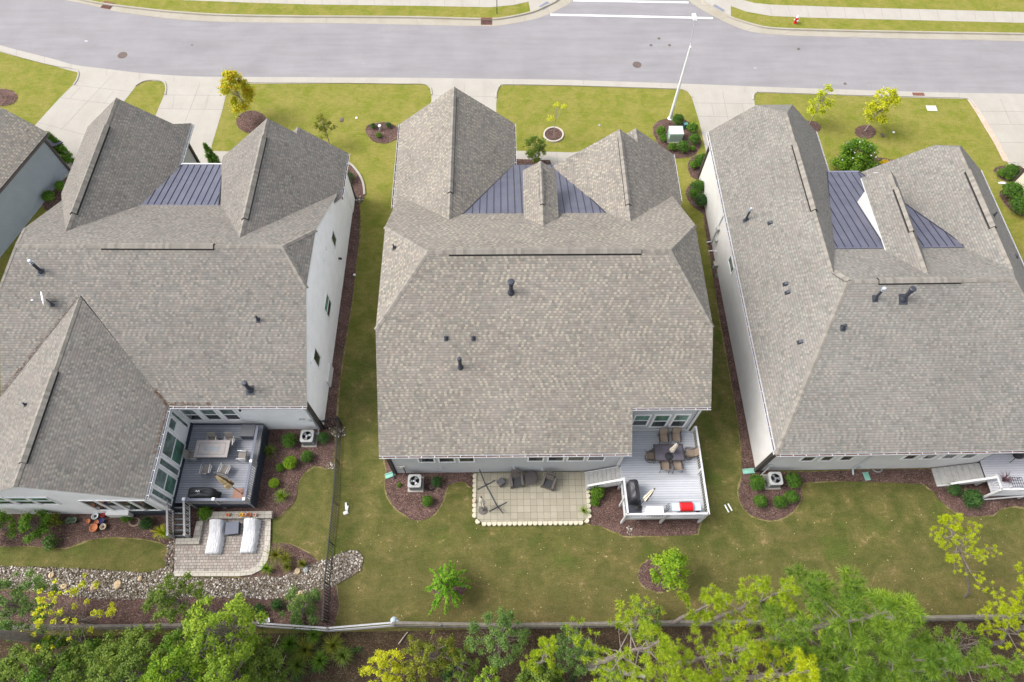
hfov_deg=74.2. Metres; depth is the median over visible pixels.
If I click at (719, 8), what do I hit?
tactile panel
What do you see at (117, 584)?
boulder
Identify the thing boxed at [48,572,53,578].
boulder
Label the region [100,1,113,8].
storm drain
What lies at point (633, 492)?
grill
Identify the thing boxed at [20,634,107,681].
broadleaf tree
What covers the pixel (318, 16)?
kerb
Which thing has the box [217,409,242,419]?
window
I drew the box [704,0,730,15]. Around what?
kerb ramp
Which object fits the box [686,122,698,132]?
round shrub
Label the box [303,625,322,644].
wild grass
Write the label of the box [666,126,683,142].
transformer box
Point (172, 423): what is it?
window
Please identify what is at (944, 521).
pine tree
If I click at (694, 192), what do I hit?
round shrub
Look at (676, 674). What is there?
pine tree
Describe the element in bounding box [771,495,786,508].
round shrub
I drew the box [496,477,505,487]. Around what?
ottoman
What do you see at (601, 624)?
timber fence
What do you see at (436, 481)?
round shrub
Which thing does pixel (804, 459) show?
window
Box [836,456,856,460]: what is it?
window
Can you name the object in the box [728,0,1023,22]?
sidewalk
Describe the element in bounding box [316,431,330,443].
round shrub
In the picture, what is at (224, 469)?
patio chair
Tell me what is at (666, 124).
mulch bed
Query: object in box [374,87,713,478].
house
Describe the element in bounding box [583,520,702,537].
worn turf
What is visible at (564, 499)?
patio
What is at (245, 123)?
mulch bed
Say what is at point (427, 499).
round shrub
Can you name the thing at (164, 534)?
ornamental grass
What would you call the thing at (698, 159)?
round shrub
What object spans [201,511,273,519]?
seat wall
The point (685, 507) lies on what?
gas grill
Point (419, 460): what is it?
window
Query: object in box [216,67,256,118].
broadleaf tree
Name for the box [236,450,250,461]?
patio chair
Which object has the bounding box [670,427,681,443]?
patio chair
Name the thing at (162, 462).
window
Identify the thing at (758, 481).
round shrub
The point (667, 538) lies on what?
fallen leaves
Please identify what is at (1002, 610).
pine tree
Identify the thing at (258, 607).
round shrub
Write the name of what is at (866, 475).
splash block
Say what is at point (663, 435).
patio chair
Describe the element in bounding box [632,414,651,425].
window
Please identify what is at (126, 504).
window
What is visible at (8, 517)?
loose shrub
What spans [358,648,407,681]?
broadleaf tree
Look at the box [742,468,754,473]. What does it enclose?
splash block
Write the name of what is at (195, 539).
seat wall
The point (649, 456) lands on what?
swivel chair
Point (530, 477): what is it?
fire table
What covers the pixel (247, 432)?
storage box
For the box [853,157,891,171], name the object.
mulch bed
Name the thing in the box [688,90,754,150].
driveway
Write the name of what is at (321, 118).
broadleaf tree
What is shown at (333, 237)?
window
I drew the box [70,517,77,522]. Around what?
flower pot
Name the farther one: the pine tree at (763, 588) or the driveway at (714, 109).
the driveway at (714, 109)
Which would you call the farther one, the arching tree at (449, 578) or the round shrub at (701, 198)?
the round shrub at (701, 198)
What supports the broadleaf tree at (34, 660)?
on the forest floor
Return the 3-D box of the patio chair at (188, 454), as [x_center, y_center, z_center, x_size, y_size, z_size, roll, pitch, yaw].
[-19.736,7.067,41.797,0.760,1.008,0.603,0,62,-1]
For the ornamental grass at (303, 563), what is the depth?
39.90 m
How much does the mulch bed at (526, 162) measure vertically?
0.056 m
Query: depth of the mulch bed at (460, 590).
39.70 m
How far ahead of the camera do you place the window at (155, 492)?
39.38 m
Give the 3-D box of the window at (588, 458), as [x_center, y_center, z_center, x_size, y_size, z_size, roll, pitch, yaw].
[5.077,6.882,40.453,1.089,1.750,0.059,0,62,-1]
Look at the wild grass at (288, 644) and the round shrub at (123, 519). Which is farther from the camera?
the round shrub at (123, 519)
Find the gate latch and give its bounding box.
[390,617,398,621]
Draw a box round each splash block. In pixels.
[385,472,395,478]
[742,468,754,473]
[863,472,870,480]
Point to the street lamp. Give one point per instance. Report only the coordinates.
(694, 17)
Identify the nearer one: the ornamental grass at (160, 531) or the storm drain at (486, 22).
the ornamental grass at (160, 531)
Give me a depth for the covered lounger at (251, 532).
40.66 m
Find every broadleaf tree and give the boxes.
[0,568,63,641]
[0,642,55,681]
[13,627,94,681]
[20,572,117,653]
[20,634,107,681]
[49,636,144,681]
[80,623,163,678]
[80,625,172,681]
[106,631,201,681]
[137,640,215,681]
[140,570,204,632]
[157,622,235,681]
[177,591,268,680]
[202,644,273,681]
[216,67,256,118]
[230,641,289,681]
[247,630,282,673]
[312,113,337,142]
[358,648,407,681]
[401,629,460,681]
[438,643,480,681]
[463,606,530,670]
[474,665,499,681]
[515,655,564,681]
[524,135,546,163]
[546,102,566,137]
[550,623,598,678]
[598,652,624,681]
[623,601,663,641]
[648,546,690,591]
[800,611,846,638]
[807,84,836,123]
[863,86,902,130]
[929,621,993,675]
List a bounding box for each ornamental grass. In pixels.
[150,523,170,538]
[158,529,172,538]
[257,561,273,578]
[260,542,285,565]
[263,444,277,457]
[274,488,290,502]
[277,549,293,565]
[281,558,293,572]
[297,560,308,568]
[578,504,589,516]
[996,472,1014,486]
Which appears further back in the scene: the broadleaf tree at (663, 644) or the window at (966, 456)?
the window at (966, 456)
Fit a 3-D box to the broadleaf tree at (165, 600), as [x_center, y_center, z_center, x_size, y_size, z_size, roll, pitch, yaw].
[-18.100,14.283,36.872,3.310,5.263,2.904,-28,66,-14]
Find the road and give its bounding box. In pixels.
[0,0,1023,93]
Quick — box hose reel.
[711,261,718,268]
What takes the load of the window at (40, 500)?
in the house at (208, 293)
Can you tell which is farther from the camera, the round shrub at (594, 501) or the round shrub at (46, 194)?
the round shrub at (46, 194)
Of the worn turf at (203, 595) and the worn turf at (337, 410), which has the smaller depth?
the worn turf at (203, 595)
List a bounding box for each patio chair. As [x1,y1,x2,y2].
[182,449,200,462]
[196,464,214,476]
[206,432,219,439]
[215,463,233,477]
[223,432,236,448]
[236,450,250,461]
[658,428,668,443]
[659,461,671,472]
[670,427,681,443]
[670,461,683,473]
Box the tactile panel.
[713,4,724,11]
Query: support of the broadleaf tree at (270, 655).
on the forest floor
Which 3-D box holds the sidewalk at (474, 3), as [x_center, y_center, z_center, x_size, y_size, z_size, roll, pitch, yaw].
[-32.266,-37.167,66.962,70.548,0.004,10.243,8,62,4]
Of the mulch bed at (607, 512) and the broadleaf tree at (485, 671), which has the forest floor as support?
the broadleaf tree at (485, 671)
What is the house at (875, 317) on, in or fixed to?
on the lawn at (536, 574)
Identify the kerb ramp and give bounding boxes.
[529,0,554,10]
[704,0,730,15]
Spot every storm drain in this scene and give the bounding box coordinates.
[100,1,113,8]
[481,17,491,24]
[912,92,924,95]
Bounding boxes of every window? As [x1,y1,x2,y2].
[0,497,18,504]
[4,497,40,504]
[25,497,60,504]
[77,500,113,510]
[94,500,129,510]
[111,500,145,510]
[128,500,161,510]
[150,487,172,505]
[153,466,177,496]
[158,456,179,477]
[160,429,185,466]
[167,416,177,432]
[170,410,188,428]
[177,409,204,420]
[197,409,223,419]
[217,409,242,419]
[313,346,320,369]
[324,291,331,319]
[331,228,336,249]
[417,459,435,462]
[438,458,455,462]
[458,458,474,462]
[527,457,543,461]
[547,457,564,461]
[566,457,584,461]
[586,457,605,460]
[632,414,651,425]
[649,414,671,427]
[668,414,691,426]
[728,254,733,274]
[798,457,817,461]
[817,456,836,460]
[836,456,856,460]
[899,455,919,459]
[919,455,938,459]
[937,454,960,458]
[957,454,979,458]
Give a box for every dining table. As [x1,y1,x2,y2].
[193,440,230,456]
[652,444,684,463]
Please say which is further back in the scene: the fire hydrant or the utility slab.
the fire hydrant
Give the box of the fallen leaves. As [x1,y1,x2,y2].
[341,512,1006,617]
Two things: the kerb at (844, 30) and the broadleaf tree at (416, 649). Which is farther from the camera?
the kerb at (844, 30)
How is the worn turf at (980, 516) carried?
on the lawn at (536, 574)
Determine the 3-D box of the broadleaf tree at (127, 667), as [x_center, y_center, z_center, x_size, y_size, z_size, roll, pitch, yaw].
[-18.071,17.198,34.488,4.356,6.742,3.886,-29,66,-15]
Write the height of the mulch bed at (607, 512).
0.050 m
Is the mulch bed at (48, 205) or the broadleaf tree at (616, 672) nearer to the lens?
the broadleaf tree at (616, 672)
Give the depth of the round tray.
41.37 m
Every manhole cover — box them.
[118,52,126,57]
[633,62,640,67]
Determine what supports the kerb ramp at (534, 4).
on the lawn at (536, 574)
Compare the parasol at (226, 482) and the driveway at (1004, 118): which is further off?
the driveway at (1004, 118)
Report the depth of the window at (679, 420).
41.52 m
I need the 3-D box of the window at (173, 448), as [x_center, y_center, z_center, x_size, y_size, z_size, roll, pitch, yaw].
[-20.444,6.510,40.926,0.059,2.650,1.500,0,62,-1]
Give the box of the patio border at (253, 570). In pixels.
[174,519,270,575]
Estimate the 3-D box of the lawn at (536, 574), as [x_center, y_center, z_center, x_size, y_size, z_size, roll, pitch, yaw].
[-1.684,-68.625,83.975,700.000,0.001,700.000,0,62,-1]
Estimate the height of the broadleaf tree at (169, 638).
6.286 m
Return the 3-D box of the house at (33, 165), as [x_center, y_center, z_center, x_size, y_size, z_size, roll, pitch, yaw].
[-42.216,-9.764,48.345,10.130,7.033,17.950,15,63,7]
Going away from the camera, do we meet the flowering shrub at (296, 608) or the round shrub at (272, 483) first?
the flowering shrub at (296, 608)
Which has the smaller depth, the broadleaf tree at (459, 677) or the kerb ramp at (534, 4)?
the broadleaf tree at (459, 677)
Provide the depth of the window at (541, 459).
40.90 m
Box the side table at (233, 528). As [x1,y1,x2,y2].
[225,521,240,535]
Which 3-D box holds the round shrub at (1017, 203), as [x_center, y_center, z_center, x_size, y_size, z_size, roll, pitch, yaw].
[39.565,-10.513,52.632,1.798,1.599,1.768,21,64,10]
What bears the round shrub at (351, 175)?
on the mulch bed at (345, 305)
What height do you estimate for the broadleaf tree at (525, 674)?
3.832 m
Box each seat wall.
[175,521,203,544]
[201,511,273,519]
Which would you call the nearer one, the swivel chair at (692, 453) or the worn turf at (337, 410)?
the swivel chair at (692, 453)
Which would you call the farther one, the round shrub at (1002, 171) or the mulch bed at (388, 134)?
the mulch bed at (388, 134)
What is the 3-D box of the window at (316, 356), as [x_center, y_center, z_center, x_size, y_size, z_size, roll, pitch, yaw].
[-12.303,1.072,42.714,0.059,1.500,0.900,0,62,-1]
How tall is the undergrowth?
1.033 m
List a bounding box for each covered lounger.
[205,519,227,554]
[240,518,261,553]
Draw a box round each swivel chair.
[645,450,654,462]
[684,446,698,459]
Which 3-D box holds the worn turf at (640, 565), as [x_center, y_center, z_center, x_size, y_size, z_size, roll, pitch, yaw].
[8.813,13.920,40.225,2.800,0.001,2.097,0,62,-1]
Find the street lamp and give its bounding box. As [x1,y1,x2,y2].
[667,13,696,119]
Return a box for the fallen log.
[585,665,644,678]
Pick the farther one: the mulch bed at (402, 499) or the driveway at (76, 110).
the driveway at (76, 110)
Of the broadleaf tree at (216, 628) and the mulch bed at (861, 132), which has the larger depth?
the mulch bed at (861, 132)
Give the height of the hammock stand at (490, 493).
0.811 m
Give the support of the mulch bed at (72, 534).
on the lawn at (536, 574)
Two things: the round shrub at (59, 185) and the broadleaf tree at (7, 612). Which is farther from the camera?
the round shrub at (59, 185)
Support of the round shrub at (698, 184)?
on the mulch bed at (695, 206)
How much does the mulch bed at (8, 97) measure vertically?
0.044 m
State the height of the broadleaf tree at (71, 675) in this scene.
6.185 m
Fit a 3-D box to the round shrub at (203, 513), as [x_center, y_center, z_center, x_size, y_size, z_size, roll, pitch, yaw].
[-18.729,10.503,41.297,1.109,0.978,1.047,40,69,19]
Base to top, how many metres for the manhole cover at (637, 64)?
0.012 m
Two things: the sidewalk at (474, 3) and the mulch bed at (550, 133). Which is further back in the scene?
the sidewalk at (474, 3)
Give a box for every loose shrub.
[0,509,18,539]
[17,509,52,543]
[39,530,61,551]
[46,512,64,530]
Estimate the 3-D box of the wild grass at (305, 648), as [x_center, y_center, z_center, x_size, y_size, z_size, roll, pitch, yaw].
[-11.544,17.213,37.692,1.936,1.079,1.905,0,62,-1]
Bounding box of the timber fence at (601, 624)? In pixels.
[11,614,1023,631]
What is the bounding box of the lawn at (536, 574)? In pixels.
[0,0,1023,635]
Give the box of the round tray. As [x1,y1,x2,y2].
[665,452,672,459]
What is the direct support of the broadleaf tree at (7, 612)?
on the mulch bed at (130, 612)
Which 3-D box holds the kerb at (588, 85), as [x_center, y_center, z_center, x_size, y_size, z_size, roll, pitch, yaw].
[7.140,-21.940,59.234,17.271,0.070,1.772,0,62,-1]
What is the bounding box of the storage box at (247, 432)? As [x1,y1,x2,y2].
[239,425,258,439]
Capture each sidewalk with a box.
[196,0,529,6]
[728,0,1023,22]
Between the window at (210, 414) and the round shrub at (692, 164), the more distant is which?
the round shrub at (692, 164)
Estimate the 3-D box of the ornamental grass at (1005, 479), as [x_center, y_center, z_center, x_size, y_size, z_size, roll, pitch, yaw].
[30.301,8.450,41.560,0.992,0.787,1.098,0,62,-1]
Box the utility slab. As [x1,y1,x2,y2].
[926,105,937,110]
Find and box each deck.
[166,424,269,538]
[584,426,709,523]
[931,454,1023,499]
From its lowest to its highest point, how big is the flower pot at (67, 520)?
0.300 m
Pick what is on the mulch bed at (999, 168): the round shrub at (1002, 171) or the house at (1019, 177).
the round shrub at (1002, 171)
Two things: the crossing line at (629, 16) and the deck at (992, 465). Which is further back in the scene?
the crossing line at (629, 16)
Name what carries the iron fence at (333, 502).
on the lawn at (536, 574)
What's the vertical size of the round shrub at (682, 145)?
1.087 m
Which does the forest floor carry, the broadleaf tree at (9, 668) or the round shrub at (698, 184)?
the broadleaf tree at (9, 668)
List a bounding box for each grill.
[187,487,221,501]
[626,479,639,504]
[671,501,700,512]
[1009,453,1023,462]
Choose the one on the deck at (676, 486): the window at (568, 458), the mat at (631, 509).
the mat at (631, 509)
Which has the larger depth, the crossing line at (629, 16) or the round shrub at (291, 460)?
the crossing line at (629, 16)
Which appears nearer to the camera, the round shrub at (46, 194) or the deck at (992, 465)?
the deck at (992, 465)
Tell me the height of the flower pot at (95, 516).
0.300 m
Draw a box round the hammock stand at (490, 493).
[477,469,506,512]
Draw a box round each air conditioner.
[300,430,317,446]
[407,474,423,491]
[762,472,782,489]
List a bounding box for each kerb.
[0,50,79,84]
[80,0,558,19]
[135,79,166,94]
[231,82,432,94]
[495,83,692,97]
[701,0,1023,34]
[752,91,975,106]
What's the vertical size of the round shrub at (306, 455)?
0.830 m
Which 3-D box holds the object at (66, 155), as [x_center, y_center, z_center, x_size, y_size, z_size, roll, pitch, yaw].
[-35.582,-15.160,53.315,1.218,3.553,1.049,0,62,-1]
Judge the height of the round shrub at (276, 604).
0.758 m
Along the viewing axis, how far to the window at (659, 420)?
41.50 m
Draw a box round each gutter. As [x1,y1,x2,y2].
[0,45,1023,99]
[67,0,571,25]
[689,0,1023,40]
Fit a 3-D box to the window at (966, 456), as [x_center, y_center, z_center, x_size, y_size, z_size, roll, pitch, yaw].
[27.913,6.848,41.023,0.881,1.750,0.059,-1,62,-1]
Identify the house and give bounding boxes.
[0,98,355,517]
[0,108,70,256]
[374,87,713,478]
[697,105,1023,474]
[1012,169,1023,195]
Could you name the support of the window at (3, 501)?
in the house at (208, 293)
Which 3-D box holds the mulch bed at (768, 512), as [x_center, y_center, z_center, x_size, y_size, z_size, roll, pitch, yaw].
[16.108,1.447,46.927,12.542,0.050,25.271,-25,65,-13]
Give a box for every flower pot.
[65,517,71,523]
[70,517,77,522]
[89,523,97,531]
[91,513,99,518]
[98,518,105,523]
[100,523,106,529]
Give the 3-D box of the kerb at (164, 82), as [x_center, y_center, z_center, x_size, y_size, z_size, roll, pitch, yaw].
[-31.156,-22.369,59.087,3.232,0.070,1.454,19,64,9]
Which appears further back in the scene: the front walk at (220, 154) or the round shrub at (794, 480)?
the front walk at (220, 154)
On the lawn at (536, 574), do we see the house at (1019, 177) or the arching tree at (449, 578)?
the house at (1019, 177)
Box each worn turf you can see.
[4,578,339,629]
[335,195,365,428]
[365,121,397,143]
[383,459,476,520]
[431,577,467,599]
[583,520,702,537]
[637,558,682,593]
[652,118,701,157]
[685,182,702,214]
[922,466,1023,516]
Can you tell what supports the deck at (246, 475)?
on the lawn at (536, 574)
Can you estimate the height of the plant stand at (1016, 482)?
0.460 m
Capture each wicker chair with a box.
[509,469,523,488]
[541,470,556,490]
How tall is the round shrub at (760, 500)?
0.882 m
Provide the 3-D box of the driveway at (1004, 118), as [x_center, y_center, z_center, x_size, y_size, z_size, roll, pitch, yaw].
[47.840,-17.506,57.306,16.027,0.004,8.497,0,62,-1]
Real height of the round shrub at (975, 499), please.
1.316 m
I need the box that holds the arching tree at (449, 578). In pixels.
[424,560,470,614]
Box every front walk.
[213,151,228,162]
[516,151,576,164]
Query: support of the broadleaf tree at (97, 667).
on the forest floor
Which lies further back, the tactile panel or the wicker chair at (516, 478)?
the tactile panel
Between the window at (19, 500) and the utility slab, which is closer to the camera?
the window at (19, 500)
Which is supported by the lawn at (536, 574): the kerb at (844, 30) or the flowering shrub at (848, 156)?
the kerb at (844, 30)
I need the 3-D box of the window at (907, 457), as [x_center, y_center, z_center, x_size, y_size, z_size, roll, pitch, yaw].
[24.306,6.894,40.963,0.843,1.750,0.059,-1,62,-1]
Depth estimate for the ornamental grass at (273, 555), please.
40.17 m
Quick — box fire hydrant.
[793,15,799,23]
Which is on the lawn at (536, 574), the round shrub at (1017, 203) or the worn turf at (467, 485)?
the worn turf at (467, 485)
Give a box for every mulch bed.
[0,89,17,105]
[0,428,334,583]
[0,582,338,626]
[42,177,67,209]
[236,111,265,132]
[324,165,364,429]
[366,122,397,142]
[385,459,473,520]
[432,580,465,598]
[516,159,551,164]
[545,128,561,140]
[585,479,699,535]
[638,560,681,591]
[653,119,700,157]
[686,181,704,213]
[688,155,700,178]
[704,211,931,520]
[807,121,820,131]
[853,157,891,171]
[855,125,875,138]
[919,467,1023,516]
[994,165,1022,180]
[999,190,1023,215]
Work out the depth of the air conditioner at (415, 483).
42.03 m
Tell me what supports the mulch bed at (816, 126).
on the worn turf
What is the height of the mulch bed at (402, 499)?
0.044 m
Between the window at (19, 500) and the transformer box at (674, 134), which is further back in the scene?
the transformer box at (674, 134)
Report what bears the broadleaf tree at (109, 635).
on the forest floor
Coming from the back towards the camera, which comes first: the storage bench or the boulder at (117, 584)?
the storage bench
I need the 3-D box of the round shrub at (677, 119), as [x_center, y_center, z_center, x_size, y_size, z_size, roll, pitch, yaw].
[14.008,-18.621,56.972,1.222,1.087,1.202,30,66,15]
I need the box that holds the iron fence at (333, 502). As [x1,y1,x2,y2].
[319,416,342,622]
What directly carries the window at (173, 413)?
in the house at (208, 293)
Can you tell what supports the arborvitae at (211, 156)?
on the lawn at (536, 574)
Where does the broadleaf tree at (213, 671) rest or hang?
on the forest floor
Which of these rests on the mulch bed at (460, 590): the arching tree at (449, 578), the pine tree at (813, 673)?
the arching tree at (449, 578)
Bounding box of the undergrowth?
[159,634,980,681]
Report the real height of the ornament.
0.100 m
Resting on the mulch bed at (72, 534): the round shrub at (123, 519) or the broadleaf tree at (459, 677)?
the round shrub at (123, 519)
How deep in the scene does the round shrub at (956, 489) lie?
42.17 m
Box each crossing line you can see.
[550,14,712,18]
[573,0,688,2]
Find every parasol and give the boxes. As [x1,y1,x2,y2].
[215,474,246,497]
[478,496,486,514]
[634,488,654,510]
[669,442,678,452]
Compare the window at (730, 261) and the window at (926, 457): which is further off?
the window at (730, 261)
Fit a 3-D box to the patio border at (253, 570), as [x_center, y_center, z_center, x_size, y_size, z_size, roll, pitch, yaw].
[-16.690,13.136,40.264,6.215,0.001,2.809,-31,67,-16]
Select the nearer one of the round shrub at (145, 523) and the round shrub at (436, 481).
the round shrub at (145, 523)
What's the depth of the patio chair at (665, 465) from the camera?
41.48 m
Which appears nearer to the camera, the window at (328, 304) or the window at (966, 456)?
the window at (966, 456)
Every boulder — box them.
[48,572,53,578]
[114,580,121,589]
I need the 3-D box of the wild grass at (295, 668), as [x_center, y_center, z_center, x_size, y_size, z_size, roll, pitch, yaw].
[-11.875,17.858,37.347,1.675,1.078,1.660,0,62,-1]
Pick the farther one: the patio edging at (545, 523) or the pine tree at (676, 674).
the patio edging at (545, 523)
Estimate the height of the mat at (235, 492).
0.020 m
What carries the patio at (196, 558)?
on the mulch bed at (72, 534)
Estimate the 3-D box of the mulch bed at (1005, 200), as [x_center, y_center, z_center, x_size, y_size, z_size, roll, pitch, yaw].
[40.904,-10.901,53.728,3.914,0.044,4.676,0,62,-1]
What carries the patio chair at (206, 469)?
on the deck at (246, 475)
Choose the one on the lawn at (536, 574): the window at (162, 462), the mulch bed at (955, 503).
the mulch bed at (955, 503)
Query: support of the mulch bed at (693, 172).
on the lawn at (536, 574)
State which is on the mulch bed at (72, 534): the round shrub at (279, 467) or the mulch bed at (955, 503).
the round shrub at (279, 467)
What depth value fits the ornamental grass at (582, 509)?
41.46 m
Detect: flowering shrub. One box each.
[278,585,322,631]
[827,137,882,171]
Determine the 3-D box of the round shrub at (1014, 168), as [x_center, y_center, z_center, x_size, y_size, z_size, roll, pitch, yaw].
[40.236,-13.647,54.480,1.414,1.279,1.438,-28,66,-15]
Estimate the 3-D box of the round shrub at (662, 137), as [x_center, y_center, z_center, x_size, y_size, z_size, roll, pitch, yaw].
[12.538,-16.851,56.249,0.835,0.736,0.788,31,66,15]
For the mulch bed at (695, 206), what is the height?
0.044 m
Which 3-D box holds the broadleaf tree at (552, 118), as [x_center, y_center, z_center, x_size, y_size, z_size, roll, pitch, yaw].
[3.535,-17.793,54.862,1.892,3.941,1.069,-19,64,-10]
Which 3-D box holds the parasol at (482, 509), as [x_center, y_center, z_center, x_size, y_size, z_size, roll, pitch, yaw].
[-1.792,9.965,41.069,0.560,1.840,0.703,0,62,-1]
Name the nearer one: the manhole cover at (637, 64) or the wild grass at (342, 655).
the wild grass at (342, 655)
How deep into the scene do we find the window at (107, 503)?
39.77 m
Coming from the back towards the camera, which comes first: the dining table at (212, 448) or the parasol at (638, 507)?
the dining table at (212, 448)
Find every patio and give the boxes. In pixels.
[174,518,270,576]
[476,472,587,522]
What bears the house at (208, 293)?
on the lawn at (536, 574)
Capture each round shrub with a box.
[41,190,55,201]
[53,180,64,190]
[120,515,133,522]
[138,516,153,529]
[197,506,213,520]
[252,603,266,614]
[268,477,278,488]
[271,597,283,611]
[276,463,284,471]
[280,432,297,447]
[283,455,296,469]
[299,449,313,462]
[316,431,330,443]
[349,171,354,180]
[422,495,432,506]
[430,476,441,486]
[589,483,604,498]
[590,497,599,506]
[656,126,665,135]
[658,134,666,141]
[667,142,675,149]
[671,113,684,125]
[676,140,688,152]
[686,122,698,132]
[688,188,698,199]
[689,132,701,144]
[689,160,698,167]
[690,178,703,192]
[694,149,704,166]
[694,193,706,206]
[747,473,765,491]
[752,493,767,508]
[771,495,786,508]
[783,489,798,503]
[784,472,802,488]
[945,479,962,495]
[961,488,986,509]
[997,168,1006,176]
[1000,181,1023,201]
[1001,162,1021,178]
[1008,194,1023,215]
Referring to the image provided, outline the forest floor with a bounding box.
[0,620,1023,681]
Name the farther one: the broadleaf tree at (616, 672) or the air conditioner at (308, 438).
the air conditioner at (308, 438)
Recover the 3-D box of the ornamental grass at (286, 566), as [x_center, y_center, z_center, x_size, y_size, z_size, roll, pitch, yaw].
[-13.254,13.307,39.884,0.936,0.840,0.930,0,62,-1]
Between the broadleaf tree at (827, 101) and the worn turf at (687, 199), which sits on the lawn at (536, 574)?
the worn turf at (687, 199)
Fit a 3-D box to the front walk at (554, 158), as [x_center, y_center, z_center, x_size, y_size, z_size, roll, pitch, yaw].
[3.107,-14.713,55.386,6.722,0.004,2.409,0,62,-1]
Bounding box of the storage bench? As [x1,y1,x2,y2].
[645,506,663,515]
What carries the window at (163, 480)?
in the house at (208, 293)
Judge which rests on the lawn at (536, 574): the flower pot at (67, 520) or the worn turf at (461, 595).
the worn turf at (461, 595)
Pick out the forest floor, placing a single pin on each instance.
(370, 643)
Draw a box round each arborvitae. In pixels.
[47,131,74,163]
[202,142,219,162]
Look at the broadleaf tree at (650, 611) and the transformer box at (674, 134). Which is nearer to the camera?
the broadleaf tree at (650, 611)
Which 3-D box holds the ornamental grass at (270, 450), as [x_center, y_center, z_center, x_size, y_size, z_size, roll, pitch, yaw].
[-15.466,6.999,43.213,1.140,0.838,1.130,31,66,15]
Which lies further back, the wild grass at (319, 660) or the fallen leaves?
the fallen leaves
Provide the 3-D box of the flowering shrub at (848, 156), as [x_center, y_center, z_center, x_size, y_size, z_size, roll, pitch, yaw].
[27.283,-14.470,53.468,3.872,3.698,3.657,0,62,-1]
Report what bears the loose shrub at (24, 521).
on the mulch bed at (72, 534)
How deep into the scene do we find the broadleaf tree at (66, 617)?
35.09 m
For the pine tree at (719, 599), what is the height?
11.749 m
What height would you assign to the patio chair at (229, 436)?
1.008 m
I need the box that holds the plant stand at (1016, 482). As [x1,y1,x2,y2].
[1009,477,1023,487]
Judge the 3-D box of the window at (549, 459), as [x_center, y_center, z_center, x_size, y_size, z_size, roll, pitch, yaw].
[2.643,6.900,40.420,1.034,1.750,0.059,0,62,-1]
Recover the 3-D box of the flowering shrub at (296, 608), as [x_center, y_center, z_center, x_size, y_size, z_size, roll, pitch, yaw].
[-11.900,15.014,38.199,2.368,2.341,2.585,0,62,-1]
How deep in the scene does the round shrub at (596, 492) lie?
41.87 m
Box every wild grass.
[277,630,302,656]
[282,651,308,679]
[288,633,321,665]
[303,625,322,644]
[308,648,331,671]
[320,632,347,661]
[330,643,354,668]
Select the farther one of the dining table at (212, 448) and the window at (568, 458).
the dining table at (212, 448)
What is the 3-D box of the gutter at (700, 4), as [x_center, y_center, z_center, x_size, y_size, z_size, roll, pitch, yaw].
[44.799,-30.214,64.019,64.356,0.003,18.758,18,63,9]
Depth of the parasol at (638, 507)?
40.00 m
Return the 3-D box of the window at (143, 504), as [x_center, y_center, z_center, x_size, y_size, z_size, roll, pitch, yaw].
[-21.524,9.659,39.753,0.920,2.250,0.059,0,62,-1]
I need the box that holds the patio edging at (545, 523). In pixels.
[472,473,591,525]
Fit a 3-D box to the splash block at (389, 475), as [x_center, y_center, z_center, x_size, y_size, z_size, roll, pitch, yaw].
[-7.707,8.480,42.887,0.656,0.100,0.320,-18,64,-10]
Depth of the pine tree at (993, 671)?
26.60 m
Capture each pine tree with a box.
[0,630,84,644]
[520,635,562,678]
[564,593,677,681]
[623,648,712,681]
[667,622,760,681]
[668,587,739,626]
[701,574,800,644]
[711,619,820,681]
[732,559,928,681]
[745,634,877,681]
[764,621,967,681]
[870,622,1023,681]
[929,513,1001,597]
[976,586,1023,657]
[1010,561,1023,631]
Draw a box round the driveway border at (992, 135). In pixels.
[967,99,1008,161]
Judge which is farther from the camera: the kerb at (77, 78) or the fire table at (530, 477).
the kerb at (77, 78)
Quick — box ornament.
[343,502,348,514]
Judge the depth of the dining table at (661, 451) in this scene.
41.61 m
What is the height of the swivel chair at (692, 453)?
0.992 m
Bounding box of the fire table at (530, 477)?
[524,471,536,484]
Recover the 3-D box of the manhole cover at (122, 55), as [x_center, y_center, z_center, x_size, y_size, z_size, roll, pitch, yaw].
[-35.002,-25.684,60.837,0.840,0.012,0.840,0,62,-1]
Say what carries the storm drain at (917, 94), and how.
on the gutter at (145, 76)
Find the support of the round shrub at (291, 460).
on the mulch bed at (72, 534)
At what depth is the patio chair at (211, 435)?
42.20 m
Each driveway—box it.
[35,73,225,179]
[428,84,501,111]
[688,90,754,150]
[970,99,1023,166]
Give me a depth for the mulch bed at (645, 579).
40.13 m
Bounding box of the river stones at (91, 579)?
[0,550,363,600]
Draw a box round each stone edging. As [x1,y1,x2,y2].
[349,162,364,194]
[543,126,563,142]
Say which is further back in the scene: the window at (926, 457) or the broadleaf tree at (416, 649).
the window at (926, 457)
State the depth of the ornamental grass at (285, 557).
40.04 m
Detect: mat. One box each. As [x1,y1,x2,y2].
[232,488,243,497]
[625,499,641,512]

